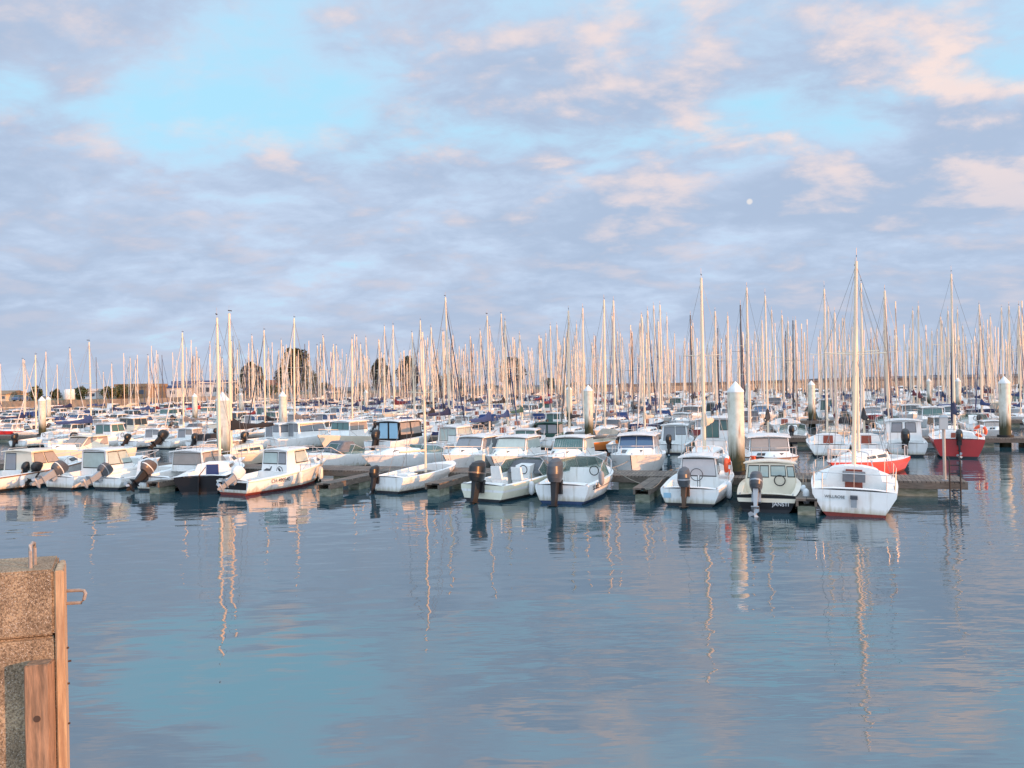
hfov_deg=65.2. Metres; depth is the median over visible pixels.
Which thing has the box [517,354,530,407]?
sailing boat
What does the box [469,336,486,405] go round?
sailing boat
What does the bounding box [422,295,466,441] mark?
sailing boat
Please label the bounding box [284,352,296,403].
sailing boat
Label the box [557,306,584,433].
sailing boat
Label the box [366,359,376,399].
sailing boat
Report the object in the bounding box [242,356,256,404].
sailing boat
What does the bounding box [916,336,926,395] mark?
sailing boat
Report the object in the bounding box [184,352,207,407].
sailing boat
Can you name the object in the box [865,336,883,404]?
sailing boat
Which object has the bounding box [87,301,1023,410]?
distant boats
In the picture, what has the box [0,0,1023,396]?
sky
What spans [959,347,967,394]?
sailing boat
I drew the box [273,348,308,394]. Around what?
oval tree
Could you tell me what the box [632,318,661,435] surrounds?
sailing boat
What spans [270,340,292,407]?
sailing boat
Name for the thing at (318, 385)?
sailing boat
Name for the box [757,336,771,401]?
sailing boat
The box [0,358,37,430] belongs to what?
sailing boat
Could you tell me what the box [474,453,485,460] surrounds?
power pedestal
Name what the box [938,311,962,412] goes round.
sailing boat
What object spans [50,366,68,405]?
sailing boat
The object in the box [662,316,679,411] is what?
sailing boat
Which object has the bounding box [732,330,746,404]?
sailing boat
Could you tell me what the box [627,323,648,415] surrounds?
sailing boat
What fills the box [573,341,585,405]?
sailing boat
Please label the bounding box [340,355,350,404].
sailing boat
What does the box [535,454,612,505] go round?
motorboat
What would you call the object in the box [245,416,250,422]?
window
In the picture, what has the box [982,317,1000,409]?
sailing boat
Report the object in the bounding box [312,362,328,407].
sailing boat
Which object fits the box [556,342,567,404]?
sailing boat
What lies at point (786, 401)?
sailing boat
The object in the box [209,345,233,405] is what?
sailing boat
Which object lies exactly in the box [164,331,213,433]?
sailing boat
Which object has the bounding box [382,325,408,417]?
sailing boat
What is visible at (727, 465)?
lifebuoy
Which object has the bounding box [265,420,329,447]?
motorboat
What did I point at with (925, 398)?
motorboat
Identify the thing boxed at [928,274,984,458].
sailing boat
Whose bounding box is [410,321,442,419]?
sailing boat
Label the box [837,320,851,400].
sailing boat
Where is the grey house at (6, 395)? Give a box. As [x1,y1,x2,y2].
[1,390,28,400]
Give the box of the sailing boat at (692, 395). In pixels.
[683,313,701,405]
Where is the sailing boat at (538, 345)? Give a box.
[533,336,546,403]
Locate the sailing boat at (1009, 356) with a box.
[1000,302,1023,404]
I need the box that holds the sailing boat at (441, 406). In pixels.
[429,328,455,421]
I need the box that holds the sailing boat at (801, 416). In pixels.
[785,318,807,419]
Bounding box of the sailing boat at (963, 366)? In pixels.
[960,323,977,398]
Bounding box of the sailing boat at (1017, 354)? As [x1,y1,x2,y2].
[1011,326,1022,391]
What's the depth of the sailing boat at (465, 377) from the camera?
148.14 m
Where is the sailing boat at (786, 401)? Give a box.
[775,329,788,404]
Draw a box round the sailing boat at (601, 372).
[594,347,610,412]
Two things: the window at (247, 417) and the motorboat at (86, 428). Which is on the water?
the motorboat at (86, 428)
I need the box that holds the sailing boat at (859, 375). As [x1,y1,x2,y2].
[858,349,864,398]
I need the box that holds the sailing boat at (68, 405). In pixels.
[53,347,84,412]
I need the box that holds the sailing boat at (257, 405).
[243,345,262,406]
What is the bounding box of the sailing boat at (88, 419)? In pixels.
[43,340,114,446]
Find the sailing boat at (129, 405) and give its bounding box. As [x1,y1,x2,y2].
[117,358,140,412]
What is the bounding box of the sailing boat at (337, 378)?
[327,344,349,409]
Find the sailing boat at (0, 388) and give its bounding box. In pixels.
[0,364,15,410]
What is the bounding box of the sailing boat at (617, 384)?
[608,347,621,407]
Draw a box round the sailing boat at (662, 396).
[652,305,676,415]
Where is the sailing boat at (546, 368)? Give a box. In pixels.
[535,333,552,403]
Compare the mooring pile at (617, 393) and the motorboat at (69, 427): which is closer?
the motorboat at (69, 427)
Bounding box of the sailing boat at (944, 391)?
[936,320,950,403]
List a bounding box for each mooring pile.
[37,396,45,435]
[45,396,50,416]
[192,393,197,420]
[216,392,229,454]
[239,393,242,410]
[278,391,286,421]
[363,390,367,411]
[566,387,571,419]
[584,385,594,434]
[616,385,618,404]
[727,381,745,474]
[745,384,750,407]
[807,381,816,426]
[926,378,932,404]
[955,378,962,409]
[997,376,1013,446]
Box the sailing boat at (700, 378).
[698,351,707,400]
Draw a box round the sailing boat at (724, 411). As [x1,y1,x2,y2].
[717,312,739,414]
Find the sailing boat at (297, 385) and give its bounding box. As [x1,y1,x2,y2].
[287,356,304,406]
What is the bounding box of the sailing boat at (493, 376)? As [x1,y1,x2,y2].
[482,346,499,403]
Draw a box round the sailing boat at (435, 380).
[433,352,442,402]
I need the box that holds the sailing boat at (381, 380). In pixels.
[376,351,391,403]
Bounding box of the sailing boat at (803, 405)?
[790,336,807,410]
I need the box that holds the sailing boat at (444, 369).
[437,331,452,407]
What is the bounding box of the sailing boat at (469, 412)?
[466,343,480,413]
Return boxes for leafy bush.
[27,385,43,399]
[49,388,61,399]
[74,386,89,399]
[99,386,117,398]
[114,384,128,398]
[261,385,281,394]
[311,370,316,393]
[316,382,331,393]
[543,378,554,387]
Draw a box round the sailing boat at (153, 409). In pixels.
[141,353,168,413]
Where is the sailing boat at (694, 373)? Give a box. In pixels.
[686,321,701,405]
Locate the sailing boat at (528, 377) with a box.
[518,350,534,403]
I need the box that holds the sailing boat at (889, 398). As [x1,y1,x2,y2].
[870,285,905,434]
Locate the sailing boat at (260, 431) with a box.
[245,330,287,434]
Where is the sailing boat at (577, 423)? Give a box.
[571,304,600,428]
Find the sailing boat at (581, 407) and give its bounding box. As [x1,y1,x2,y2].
[563,334,582,409]
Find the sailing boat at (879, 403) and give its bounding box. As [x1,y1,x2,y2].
[872,305,896,408]
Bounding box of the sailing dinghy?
[366,332,455,494]
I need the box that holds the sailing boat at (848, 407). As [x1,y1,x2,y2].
[846,322,866,408]
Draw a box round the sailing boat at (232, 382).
[210,340,244,417]
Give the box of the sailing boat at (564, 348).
[558,338,578,420]
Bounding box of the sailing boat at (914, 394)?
[902,306,927,405]
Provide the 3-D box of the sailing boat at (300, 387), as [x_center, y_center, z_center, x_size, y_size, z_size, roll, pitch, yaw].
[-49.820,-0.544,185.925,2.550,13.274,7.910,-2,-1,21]
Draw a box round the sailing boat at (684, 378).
[679,351,690,398]
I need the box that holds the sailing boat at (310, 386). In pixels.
[302,355,317,405]
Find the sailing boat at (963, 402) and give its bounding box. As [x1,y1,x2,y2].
[949,310,968,409]
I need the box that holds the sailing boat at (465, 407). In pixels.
[456,351,475,417]
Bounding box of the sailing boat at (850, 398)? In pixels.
[844,327,859,403]
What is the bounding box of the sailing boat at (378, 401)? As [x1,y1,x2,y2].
[368,342,389,412]
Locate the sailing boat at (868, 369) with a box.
[866,339,874,396]
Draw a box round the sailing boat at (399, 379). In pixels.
[395,362,406,398]
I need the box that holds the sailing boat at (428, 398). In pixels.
[422,335,436,401]
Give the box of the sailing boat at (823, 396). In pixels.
[817,323,829,402]
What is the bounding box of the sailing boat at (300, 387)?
[290,362,307,404]
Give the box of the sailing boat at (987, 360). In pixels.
[982,337,996,396]
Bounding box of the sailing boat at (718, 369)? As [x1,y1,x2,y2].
[708,321,725,408]
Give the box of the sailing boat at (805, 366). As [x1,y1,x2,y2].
[800,337,815,405]
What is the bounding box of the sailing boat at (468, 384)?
[467,363,479,403]
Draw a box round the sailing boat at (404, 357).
[400,353,410,402]
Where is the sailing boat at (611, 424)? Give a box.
[592,298,627,434]
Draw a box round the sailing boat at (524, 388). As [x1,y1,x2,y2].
[519,358,528,402]
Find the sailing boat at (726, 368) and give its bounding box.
[721,335,733,403]
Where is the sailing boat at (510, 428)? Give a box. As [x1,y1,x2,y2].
[485,321,521,434]
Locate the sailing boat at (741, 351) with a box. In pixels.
[731,305,752,410]
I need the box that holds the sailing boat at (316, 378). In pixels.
[310,358,322,398]
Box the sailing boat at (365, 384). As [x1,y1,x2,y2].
[359,363,373,404]
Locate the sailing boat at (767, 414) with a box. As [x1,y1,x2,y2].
[748,296,788,439]
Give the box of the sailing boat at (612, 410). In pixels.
[598,314,625,418]
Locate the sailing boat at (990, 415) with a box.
[969,326,998,418]
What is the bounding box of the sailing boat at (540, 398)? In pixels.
[533,338,547,408]
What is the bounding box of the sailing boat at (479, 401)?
[467,331,490,417]
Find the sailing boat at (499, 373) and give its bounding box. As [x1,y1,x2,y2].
[496,359,502,403]
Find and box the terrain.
[0,378,1022,410]
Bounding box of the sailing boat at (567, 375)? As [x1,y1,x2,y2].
[560,336,580,411]
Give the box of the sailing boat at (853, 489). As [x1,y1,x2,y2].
[811,248,897,517]
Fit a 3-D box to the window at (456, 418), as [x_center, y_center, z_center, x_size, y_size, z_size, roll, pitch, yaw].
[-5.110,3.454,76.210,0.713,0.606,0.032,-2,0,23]
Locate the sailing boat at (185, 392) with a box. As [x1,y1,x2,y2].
[178,374,191,407]
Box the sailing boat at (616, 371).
[606,328,624,406]
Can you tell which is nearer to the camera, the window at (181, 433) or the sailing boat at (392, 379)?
the window at (181, 433)
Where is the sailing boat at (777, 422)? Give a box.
[770,310,799,431]
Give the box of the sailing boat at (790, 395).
[778,321,800,411]
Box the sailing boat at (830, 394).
[820,307,841,408]
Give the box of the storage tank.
[63,389,74,399]
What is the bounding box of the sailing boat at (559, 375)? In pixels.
[553,340,564,401]
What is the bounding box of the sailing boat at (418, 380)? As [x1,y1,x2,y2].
[412,352,425,403]
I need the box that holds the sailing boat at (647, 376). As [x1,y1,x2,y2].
[644,334,654,397]
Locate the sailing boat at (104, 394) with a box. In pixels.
[94,372,110,408]
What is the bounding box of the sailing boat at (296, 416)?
[276,316,316,422]
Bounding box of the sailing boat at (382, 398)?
[370,326,395,409]
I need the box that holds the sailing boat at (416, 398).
[409,352,420,403]
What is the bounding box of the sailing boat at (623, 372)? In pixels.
[620,337,628,399]
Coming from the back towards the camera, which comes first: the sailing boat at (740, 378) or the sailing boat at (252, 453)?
the sailing boat at (740, 378)
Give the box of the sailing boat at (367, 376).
[354,337,375,411]
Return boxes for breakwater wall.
[586,376,1022,386]
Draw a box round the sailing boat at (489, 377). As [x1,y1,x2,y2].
[483,356,495,402]
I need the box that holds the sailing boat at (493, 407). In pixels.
[482,324,506,413]
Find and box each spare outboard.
[20,462,29,473]
[24,461,42,486]
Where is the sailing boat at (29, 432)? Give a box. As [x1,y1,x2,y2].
[13,355,61,434]
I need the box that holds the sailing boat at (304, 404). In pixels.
[295,362,313,407]
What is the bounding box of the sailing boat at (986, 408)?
[966,305,995,414]
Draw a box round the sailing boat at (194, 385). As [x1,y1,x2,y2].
[185,362,205,407]
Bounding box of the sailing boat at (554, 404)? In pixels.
[551,323,564,410]
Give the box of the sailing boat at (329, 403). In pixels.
[314,336,337,412]
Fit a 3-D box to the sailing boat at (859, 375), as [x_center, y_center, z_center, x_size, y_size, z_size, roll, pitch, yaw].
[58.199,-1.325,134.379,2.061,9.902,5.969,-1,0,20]
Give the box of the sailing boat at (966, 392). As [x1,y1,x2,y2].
[959,333,974,398]
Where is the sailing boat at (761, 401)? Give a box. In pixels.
[755,338,768,404]
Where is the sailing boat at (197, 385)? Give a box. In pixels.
[184,353,207,412]
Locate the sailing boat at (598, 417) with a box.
[586,345,606,420]
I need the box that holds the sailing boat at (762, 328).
[755,320,773,403]
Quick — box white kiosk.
[85,389,105,398]
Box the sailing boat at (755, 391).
[750,332,760,402]
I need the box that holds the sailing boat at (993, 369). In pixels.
[986,338,1000,400]
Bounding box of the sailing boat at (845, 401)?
[836,318,851,410]
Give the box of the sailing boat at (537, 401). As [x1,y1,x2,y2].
[532,340,545,402]
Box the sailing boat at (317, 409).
[308,344,330,411]
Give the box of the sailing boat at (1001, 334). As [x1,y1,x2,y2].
[994,306,1013,399]
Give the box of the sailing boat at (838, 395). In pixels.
[833,326,844,398]
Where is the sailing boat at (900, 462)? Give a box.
[827,264,909,473]
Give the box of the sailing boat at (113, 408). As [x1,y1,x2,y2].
[100,361,126,416]
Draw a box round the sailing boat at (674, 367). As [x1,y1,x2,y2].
[669,332,683,402]
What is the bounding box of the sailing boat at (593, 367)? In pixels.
[586,342,596,399]
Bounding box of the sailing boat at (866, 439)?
[843,283,888,449]
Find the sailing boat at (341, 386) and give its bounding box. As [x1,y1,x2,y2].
[335,361,349,403]
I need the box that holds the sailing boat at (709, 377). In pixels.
[705,343,714,401]
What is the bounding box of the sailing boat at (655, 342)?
[647,303,665,408]
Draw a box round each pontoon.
[0,435,1023,446]
[0,460,967,496]
[109,410,998,417]
[146,479,175,493]
[174,419,1022,427]
[316,472,383,495]
[425,473,469,496]
[633,477,665,502]
[796,482,816,515]
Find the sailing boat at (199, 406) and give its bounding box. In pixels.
[181,358,211,417]
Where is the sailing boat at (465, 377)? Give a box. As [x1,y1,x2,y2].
[457,344,470,405]
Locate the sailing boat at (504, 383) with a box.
[499,350,512,409]
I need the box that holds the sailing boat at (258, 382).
[248,366,261,399]
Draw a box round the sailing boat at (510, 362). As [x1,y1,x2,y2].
[508,345,516,394]
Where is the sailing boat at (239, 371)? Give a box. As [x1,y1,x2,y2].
[227,341,250,410]
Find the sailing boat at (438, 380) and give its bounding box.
[429,348,446,406]
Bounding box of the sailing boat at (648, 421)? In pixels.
[629,309,663,430]
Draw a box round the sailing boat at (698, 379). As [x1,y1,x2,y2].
[697,357,701,400]
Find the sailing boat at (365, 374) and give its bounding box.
[362,358,372,396]
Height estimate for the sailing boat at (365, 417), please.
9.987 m
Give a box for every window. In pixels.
[5,453,15,469]
[33,452,46,462]
[43,451,58,462]
[64,437,78,444]
[73,437,87,446]
[83,452,104,467]
[84,437,97,445]
[96,425,102,433]
[98,436,107,443]
[103,425,109,431]
[107,451,120,464]
[112,425,117,431]
[117,450,131,463]
[118,424,124,430]
[120,419,126,428]
[127,419,132,424]
[135,419,140,424]
[141,418,146,424]
[145,430,151,437]
[173,452,200,464]
[178,430,184,437]
[186,430,191,434]
[202,442,214,447]
[203,452,213,462]
[211,451,226,460]
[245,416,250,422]
[257,408,261,414]
[263,452,277,463]
[266,426,271,436]
[273,425,278,431]
[278,452,285,464]
[280,425,287,431]
[288,415,293,421]
[289,424,292,436]
[294,424,297,431]
[294,450,307,462]
[300,424,312,431]
[312,423,324,430]
[331,423,337,429]
[337,423,342,429]
[343,423,348,429]
[350,422,357,429]
[359,422,366,429]
[379,423,387,438]
[389,423,398,438]
[400,422,410,434]
[410,421,420,433]
[439,428,447,440]
[448,428,455,435]
[455,417,461,422]
[456,438,469,447]
[458,428,465,435]
[465,427,472,434]
[468,438,482,449]
[483,437,490,448]
[492,437,497,446]
[496,438,525,450]
[526,437,539,449]
[537,424,546,433]
[546,414,552,421]
[548,424,556,433]
[553,438,582,450]
[558,424,562,432]
[584,437,593,449]
[619,436,635,448]
[636,436,653,448]
[663,426,674,440]
[675,426,685,434]
[682,458,716,476]
[683,407,690,412]
[691,407,697,412]
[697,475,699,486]
[706,403,713,410]
[706,420,718,437]
[720,420,727,429]
[746,438,748,449]
[747,465,758,477]
[750,438,768,450]
[754,407,761,411]
[760,465,768,477]
[769,438,788,450]
[770,465,785,476]
[786,466,794,477]
[820,400,828,409]
[891,422,901,432]
[903,406,910,411]
[905,422,915,432]
[911,406,917,411]
[923,408,932,415]
[933,408,942,414]
[985,422,994,426]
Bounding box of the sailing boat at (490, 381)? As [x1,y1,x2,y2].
[484,341,497,404]
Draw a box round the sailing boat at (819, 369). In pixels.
[814,331,829,401]
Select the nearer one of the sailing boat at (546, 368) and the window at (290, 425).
the window at (290, 425)
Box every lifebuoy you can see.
[724,455,730,475]
[973,425,987,436]
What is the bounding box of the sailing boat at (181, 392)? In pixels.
[174,365,188,407]
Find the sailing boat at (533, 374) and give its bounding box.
[530,348,538,401]
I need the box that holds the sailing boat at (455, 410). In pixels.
[445,335,466,413]
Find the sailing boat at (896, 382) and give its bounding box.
[890,342,904,410]
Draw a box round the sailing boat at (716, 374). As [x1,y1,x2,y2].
[705,311,727,415]
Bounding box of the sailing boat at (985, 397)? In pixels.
[974,325,995,399]
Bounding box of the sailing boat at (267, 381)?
[259,350,277,406]
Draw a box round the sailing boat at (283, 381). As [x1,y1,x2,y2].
[270,345,295,415]
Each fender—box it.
[19,476,24,486]
[298,464,302,484]
[318,459,322,478]
[529,477,533,494]
[598,467,603,485]
[726,472,731,498]
[800,475,805,491]
[803,479,809,503]
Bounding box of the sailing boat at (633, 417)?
[624,331,642,420]
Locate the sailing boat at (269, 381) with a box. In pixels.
[261,347,278,406]
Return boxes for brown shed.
[114,384,167,398]
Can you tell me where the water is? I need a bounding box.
[0,384,1023,767]
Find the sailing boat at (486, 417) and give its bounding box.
[454,313,507,445]
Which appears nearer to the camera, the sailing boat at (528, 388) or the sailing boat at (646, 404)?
the sailing boat at (646, 404)
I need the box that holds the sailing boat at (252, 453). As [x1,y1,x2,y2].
[199,310,285,463]
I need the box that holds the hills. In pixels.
[30,374,1017,397]
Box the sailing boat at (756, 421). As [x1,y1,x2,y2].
[735,282,764,429]
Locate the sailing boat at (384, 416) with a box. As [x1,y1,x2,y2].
[373,353,397,420]
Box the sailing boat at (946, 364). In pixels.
[943,338,950,395]
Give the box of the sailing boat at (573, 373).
[570,347,576,395]
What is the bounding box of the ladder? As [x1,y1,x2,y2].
[947,456,961,497]
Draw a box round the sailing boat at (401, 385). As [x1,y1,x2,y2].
[395,352,408,410]
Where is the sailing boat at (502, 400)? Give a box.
[485,312,514,418]
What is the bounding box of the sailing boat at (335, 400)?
[325,349,344,408]
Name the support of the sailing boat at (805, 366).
on the water
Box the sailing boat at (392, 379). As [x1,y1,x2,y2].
[385,344,404,408]
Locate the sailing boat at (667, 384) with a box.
[662,350,674,402]
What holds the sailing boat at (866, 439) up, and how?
on the water
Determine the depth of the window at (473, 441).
38.46 m
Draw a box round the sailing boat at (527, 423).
[501,331,534,427]
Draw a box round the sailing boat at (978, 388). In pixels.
[972,345,984,395]
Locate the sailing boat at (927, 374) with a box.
[921,332,935,397]
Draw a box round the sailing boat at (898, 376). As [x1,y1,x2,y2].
[889,332,903,398]
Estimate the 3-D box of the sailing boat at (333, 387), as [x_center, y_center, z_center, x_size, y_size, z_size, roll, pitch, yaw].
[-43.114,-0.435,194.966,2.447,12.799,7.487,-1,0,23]
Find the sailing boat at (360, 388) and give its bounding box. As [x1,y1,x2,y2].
[354,351,371,412]
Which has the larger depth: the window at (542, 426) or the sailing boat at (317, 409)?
the sailing boat at (317, 409)
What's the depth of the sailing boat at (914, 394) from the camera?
92.52 m
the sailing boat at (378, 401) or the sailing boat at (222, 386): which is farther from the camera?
the sailing boat at (222, 386)
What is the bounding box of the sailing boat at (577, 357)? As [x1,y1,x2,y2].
[564,324,585,417]
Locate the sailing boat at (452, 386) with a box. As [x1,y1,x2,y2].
[445,346,457,405]
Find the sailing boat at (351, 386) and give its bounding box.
[339,339,372,425]
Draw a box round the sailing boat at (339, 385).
[330,355,346,405]
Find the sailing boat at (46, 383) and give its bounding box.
[34,352,62,410]
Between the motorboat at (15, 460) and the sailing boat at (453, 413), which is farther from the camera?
the sailing boat at (453, 413)
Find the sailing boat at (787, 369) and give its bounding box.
[780,332,794,398]
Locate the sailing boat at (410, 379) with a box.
[404,347,418,406]
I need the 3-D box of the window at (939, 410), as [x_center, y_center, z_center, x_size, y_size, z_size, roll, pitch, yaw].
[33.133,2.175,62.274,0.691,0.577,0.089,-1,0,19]
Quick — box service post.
[939,415,948,480]
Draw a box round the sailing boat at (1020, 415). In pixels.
[1009,333,1023,423]
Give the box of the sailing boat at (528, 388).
[523,360,537,403]
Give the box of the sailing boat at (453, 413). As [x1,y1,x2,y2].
[435,339,459,415]
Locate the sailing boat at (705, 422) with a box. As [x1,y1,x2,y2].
[680,274,728,464]
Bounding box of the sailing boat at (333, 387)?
[327,365,340,402]
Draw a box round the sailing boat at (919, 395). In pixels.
[907,306,931,405]
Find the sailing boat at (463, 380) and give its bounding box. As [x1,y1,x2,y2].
[457,348,468,402]
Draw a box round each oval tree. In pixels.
[238,362,265,395]
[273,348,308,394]
[370,358,391,392]
[395,355,419,390]
[500,357,525,388]
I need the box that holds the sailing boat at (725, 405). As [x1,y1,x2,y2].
[711,328,726,406]
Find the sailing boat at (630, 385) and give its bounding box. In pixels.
[627,354,636,400]
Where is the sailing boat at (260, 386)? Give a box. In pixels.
[255,365,267,405]
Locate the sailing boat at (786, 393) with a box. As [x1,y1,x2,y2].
[779,331,791,400]
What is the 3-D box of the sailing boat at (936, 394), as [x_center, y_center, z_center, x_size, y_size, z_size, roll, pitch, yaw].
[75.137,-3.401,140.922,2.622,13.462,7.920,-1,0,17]
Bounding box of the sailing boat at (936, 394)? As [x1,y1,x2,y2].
[933,329,945,396]
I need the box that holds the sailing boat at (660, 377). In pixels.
[657,351,665,395]
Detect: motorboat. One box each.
[0,412,19,415]
[0,415,23,421]
[0,418,30,426]
[0,423,34,434]
[0,447,82,491]
[6,410,19,412]
[9,428,73,447]
[16,412,37,418]
[25,411,58,419]
[25,417,37,422]
[28,417,65,429]
[31,446,159,489]
[34,434,136,457]
[46,420,69,430]
[49,424,94,434]
[51,412,71,416]
[53,408,70,413]
[65,413,96,420]
[66,422,135,441]
[68,407,85,410]
[72,410,89,412]
[80,458,171,489]
[84,419,118,430]
[92,409,113,416]
[100,413,126,421]
[106,408,128,412]
[108,432,144,446]
[115,416,158,434]
[118,427,177,448]
[123,409,143,414]
[124,447,244,491]
[132,415,164,423]
[134,423,178,434]
[147,427,209,449]
[151,408,181,420]
[156,416,176,422]
[168,418,202,430]
[177,408,190,415]
[180,438,241,448]
[185,429,242,448]
[198,406,215,414]
[199,417,215,429]
[208,411,246,427]
[213,422,253,433]
[216,445,325,495]
[238,414,272,430]
[238,421,289,448]
[246,407,255,412]
[255,406,275,414]
[263,411,277,420]
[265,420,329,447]
[287,408,298,413]
[287,413,313,421]
[293,407,315,412]
[307,440,383,465]
[309,413,343,420]
[312,420,334,431]
[317,419,371,448]
[325,407,353,416]
[361,444,451,466]
[364,418,431,450]
[368,408,389,417]
[368,419,388,431]
[394,412,422,418]
[402,404,421,411]
[422,424,482,449]
[426,403,446,412]
[442,433,501,467]
[451,415,477,424]
[461,452,565,504]
[462,422,493,433]
[479,414,503,427]
[486,433,550,467]
[512,427,545,445]
[517,404,539,417]
[534,421,567,448]
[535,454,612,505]
[538,403,555,412]
[544,405,606,468]
[544,412,567,427]
[564,428,644,450]
[594,400,603,412]
[606,432,623,453]
[611,431,665,470]
[659,422,693,454]
[660,451,733,507]
[668,412,695,429]
[669,397,684,411]
[680,405,701,420]
[691,418,700,435]
[695,415,728,450]
[705,401,725,415]
[737,457,800,516]
[745,432,798,469]
[752,404,776,424]
[777,422,807,443]
[816,398,841,418]
[834,413,862,431]
[859,406,882,419]
[865,399,875,405]
[875,414,899,425]
[880,417,927,456]
[896,404,920,418]
[907,395,931,405]
[917,405,946,428]
[921,415,957,435]
[937,404,964,418]
[958,412,987,430]
[963,398,987,409]
[971,419,1011,435]
[1012,393,1023,402]
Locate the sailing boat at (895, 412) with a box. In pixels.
[877,332,898,417]
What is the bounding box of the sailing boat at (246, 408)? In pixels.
[233,336,266,410]
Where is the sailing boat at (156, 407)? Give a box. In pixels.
[143,363,167,414]
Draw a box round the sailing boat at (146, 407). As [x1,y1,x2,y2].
[132,354,160,419]
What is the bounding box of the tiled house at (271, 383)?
[258,380,280,394]
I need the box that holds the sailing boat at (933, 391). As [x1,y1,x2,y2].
[924,331,939,403]
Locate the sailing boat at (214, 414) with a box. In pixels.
[198,349,226,420]
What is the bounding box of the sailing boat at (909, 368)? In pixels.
[902,328,916,403]
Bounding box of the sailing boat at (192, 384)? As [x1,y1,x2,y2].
[184,353,202,415]
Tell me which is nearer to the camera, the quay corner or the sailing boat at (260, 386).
the quay corner
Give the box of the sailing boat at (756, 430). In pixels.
[738,329,765,433]
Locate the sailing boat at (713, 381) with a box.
[708,338,724,406]
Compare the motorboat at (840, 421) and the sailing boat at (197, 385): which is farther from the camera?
the sailing boat at (197, 385)
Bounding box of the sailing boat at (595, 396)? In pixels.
[589,338,606,405]
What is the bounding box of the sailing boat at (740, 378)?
[736,357,746,407]
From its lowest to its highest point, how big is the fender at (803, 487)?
0.800 m
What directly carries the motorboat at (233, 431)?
on the water
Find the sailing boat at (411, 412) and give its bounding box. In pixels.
[396,331,428,420]
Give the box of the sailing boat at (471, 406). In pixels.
[463,336,478,408]
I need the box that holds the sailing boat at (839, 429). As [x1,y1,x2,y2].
[820,307,851,435]
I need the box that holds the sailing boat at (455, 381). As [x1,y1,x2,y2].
[447,355,460,408]
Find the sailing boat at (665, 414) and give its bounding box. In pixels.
[651,322,673,420]
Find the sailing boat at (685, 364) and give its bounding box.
[680,338,690,401]
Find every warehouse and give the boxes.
[166,385,193,396]
[171,380,238,395]
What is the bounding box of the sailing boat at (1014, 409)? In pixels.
[1007,301,1023,412]
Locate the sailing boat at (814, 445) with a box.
[806,289,850,457]
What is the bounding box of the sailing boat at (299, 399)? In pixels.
[290,350,308,405]
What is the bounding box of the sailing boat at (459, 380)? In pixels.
[454,351,469,406]
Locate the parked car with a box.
[12,395,31,400]
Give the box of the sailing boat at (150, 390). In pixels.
[142,371,154,407]
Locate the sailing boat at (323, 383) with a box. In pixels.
[311,334,333,407]
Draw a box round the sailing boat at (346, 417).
[337,333,369,419]
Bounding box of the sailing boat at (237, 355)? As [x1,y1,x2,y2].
[233,350,249,410]
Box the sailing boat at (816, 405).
[814,334,828,409]
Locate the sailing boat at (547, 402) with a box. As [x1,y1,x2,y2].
[542,326,559,414]
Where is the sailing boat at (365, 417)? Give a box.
[349,344,381,421]
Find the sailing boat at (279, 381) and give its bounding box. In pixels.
[270,349,285,404]
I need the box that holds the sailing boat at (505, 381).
[496,333,519,407]
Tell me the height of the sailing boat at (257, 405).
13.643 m
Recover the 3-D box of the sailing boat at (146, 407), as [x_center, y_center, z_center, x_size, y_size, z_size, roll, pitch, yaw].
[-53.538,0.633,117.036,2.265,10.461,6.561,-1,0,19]
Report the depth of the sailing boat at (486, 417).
52.31 m
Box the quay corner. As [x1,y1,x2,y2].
[0,541,86,767]
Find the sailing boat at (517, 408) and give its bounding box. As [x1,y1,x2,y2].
[506,338,530,420]
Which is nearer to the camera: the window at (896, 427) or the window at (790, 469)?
the window at (790, 469)
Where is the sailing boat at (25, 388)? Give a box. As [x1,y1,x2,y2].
[9,359,37,411]
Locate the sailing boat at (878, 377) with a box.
[872,328,883,399]
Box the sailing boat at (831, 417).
[821,333,843,419]
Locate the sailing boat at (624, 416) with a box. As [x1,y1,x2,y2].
[601,301,633,428]
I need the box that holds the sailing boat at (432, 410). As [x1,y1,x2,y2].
[417,328,447,429]
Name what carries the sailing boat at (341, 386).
on the water
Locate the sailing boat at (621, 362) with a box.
[611,334,630,411]
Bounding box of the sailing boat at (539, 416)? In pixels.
[526,339,551,420]
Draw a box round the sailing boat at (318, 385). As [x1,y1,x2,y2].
[305,344,329,415]
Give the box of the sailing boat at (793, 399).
[784,320,804,415]
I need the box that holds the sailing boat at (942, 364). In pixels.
[932,317,950,405]
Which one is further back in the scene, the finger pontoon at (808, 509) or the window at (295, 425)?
the window at (295, 425)
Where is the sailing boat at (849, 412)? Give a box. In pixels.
[847,318,868,416]
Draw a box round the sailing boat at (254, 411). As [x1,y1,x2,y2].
[242,359,263,414]
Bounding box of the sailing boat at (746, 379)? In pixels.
[743,341,754,404]
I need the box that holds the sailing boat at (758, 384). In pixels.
[758,371,769,398]
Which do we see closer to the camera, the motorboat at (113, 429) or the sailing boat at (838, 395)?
the motorboat at (113, 429)
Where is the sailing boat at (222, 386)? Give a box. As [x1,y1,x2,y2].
[212,360,235,412]
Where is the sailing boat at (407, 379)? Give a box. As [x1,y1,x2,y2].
[404,362,416,401]
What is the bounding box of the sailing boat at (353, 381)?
[345,342,363,408]
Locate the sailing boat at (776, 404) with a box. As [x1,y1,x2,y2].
[765,310,782,411]
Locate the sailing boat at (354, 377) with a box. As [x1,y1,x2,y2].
[347,358,360,402]
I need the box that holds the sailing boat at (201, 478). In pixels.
[174,313,244,494]
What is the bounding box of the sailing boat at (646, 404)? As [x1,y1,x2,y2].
[634,313,653,412]
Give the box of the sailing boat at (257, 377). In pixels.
[250,348,267,400]

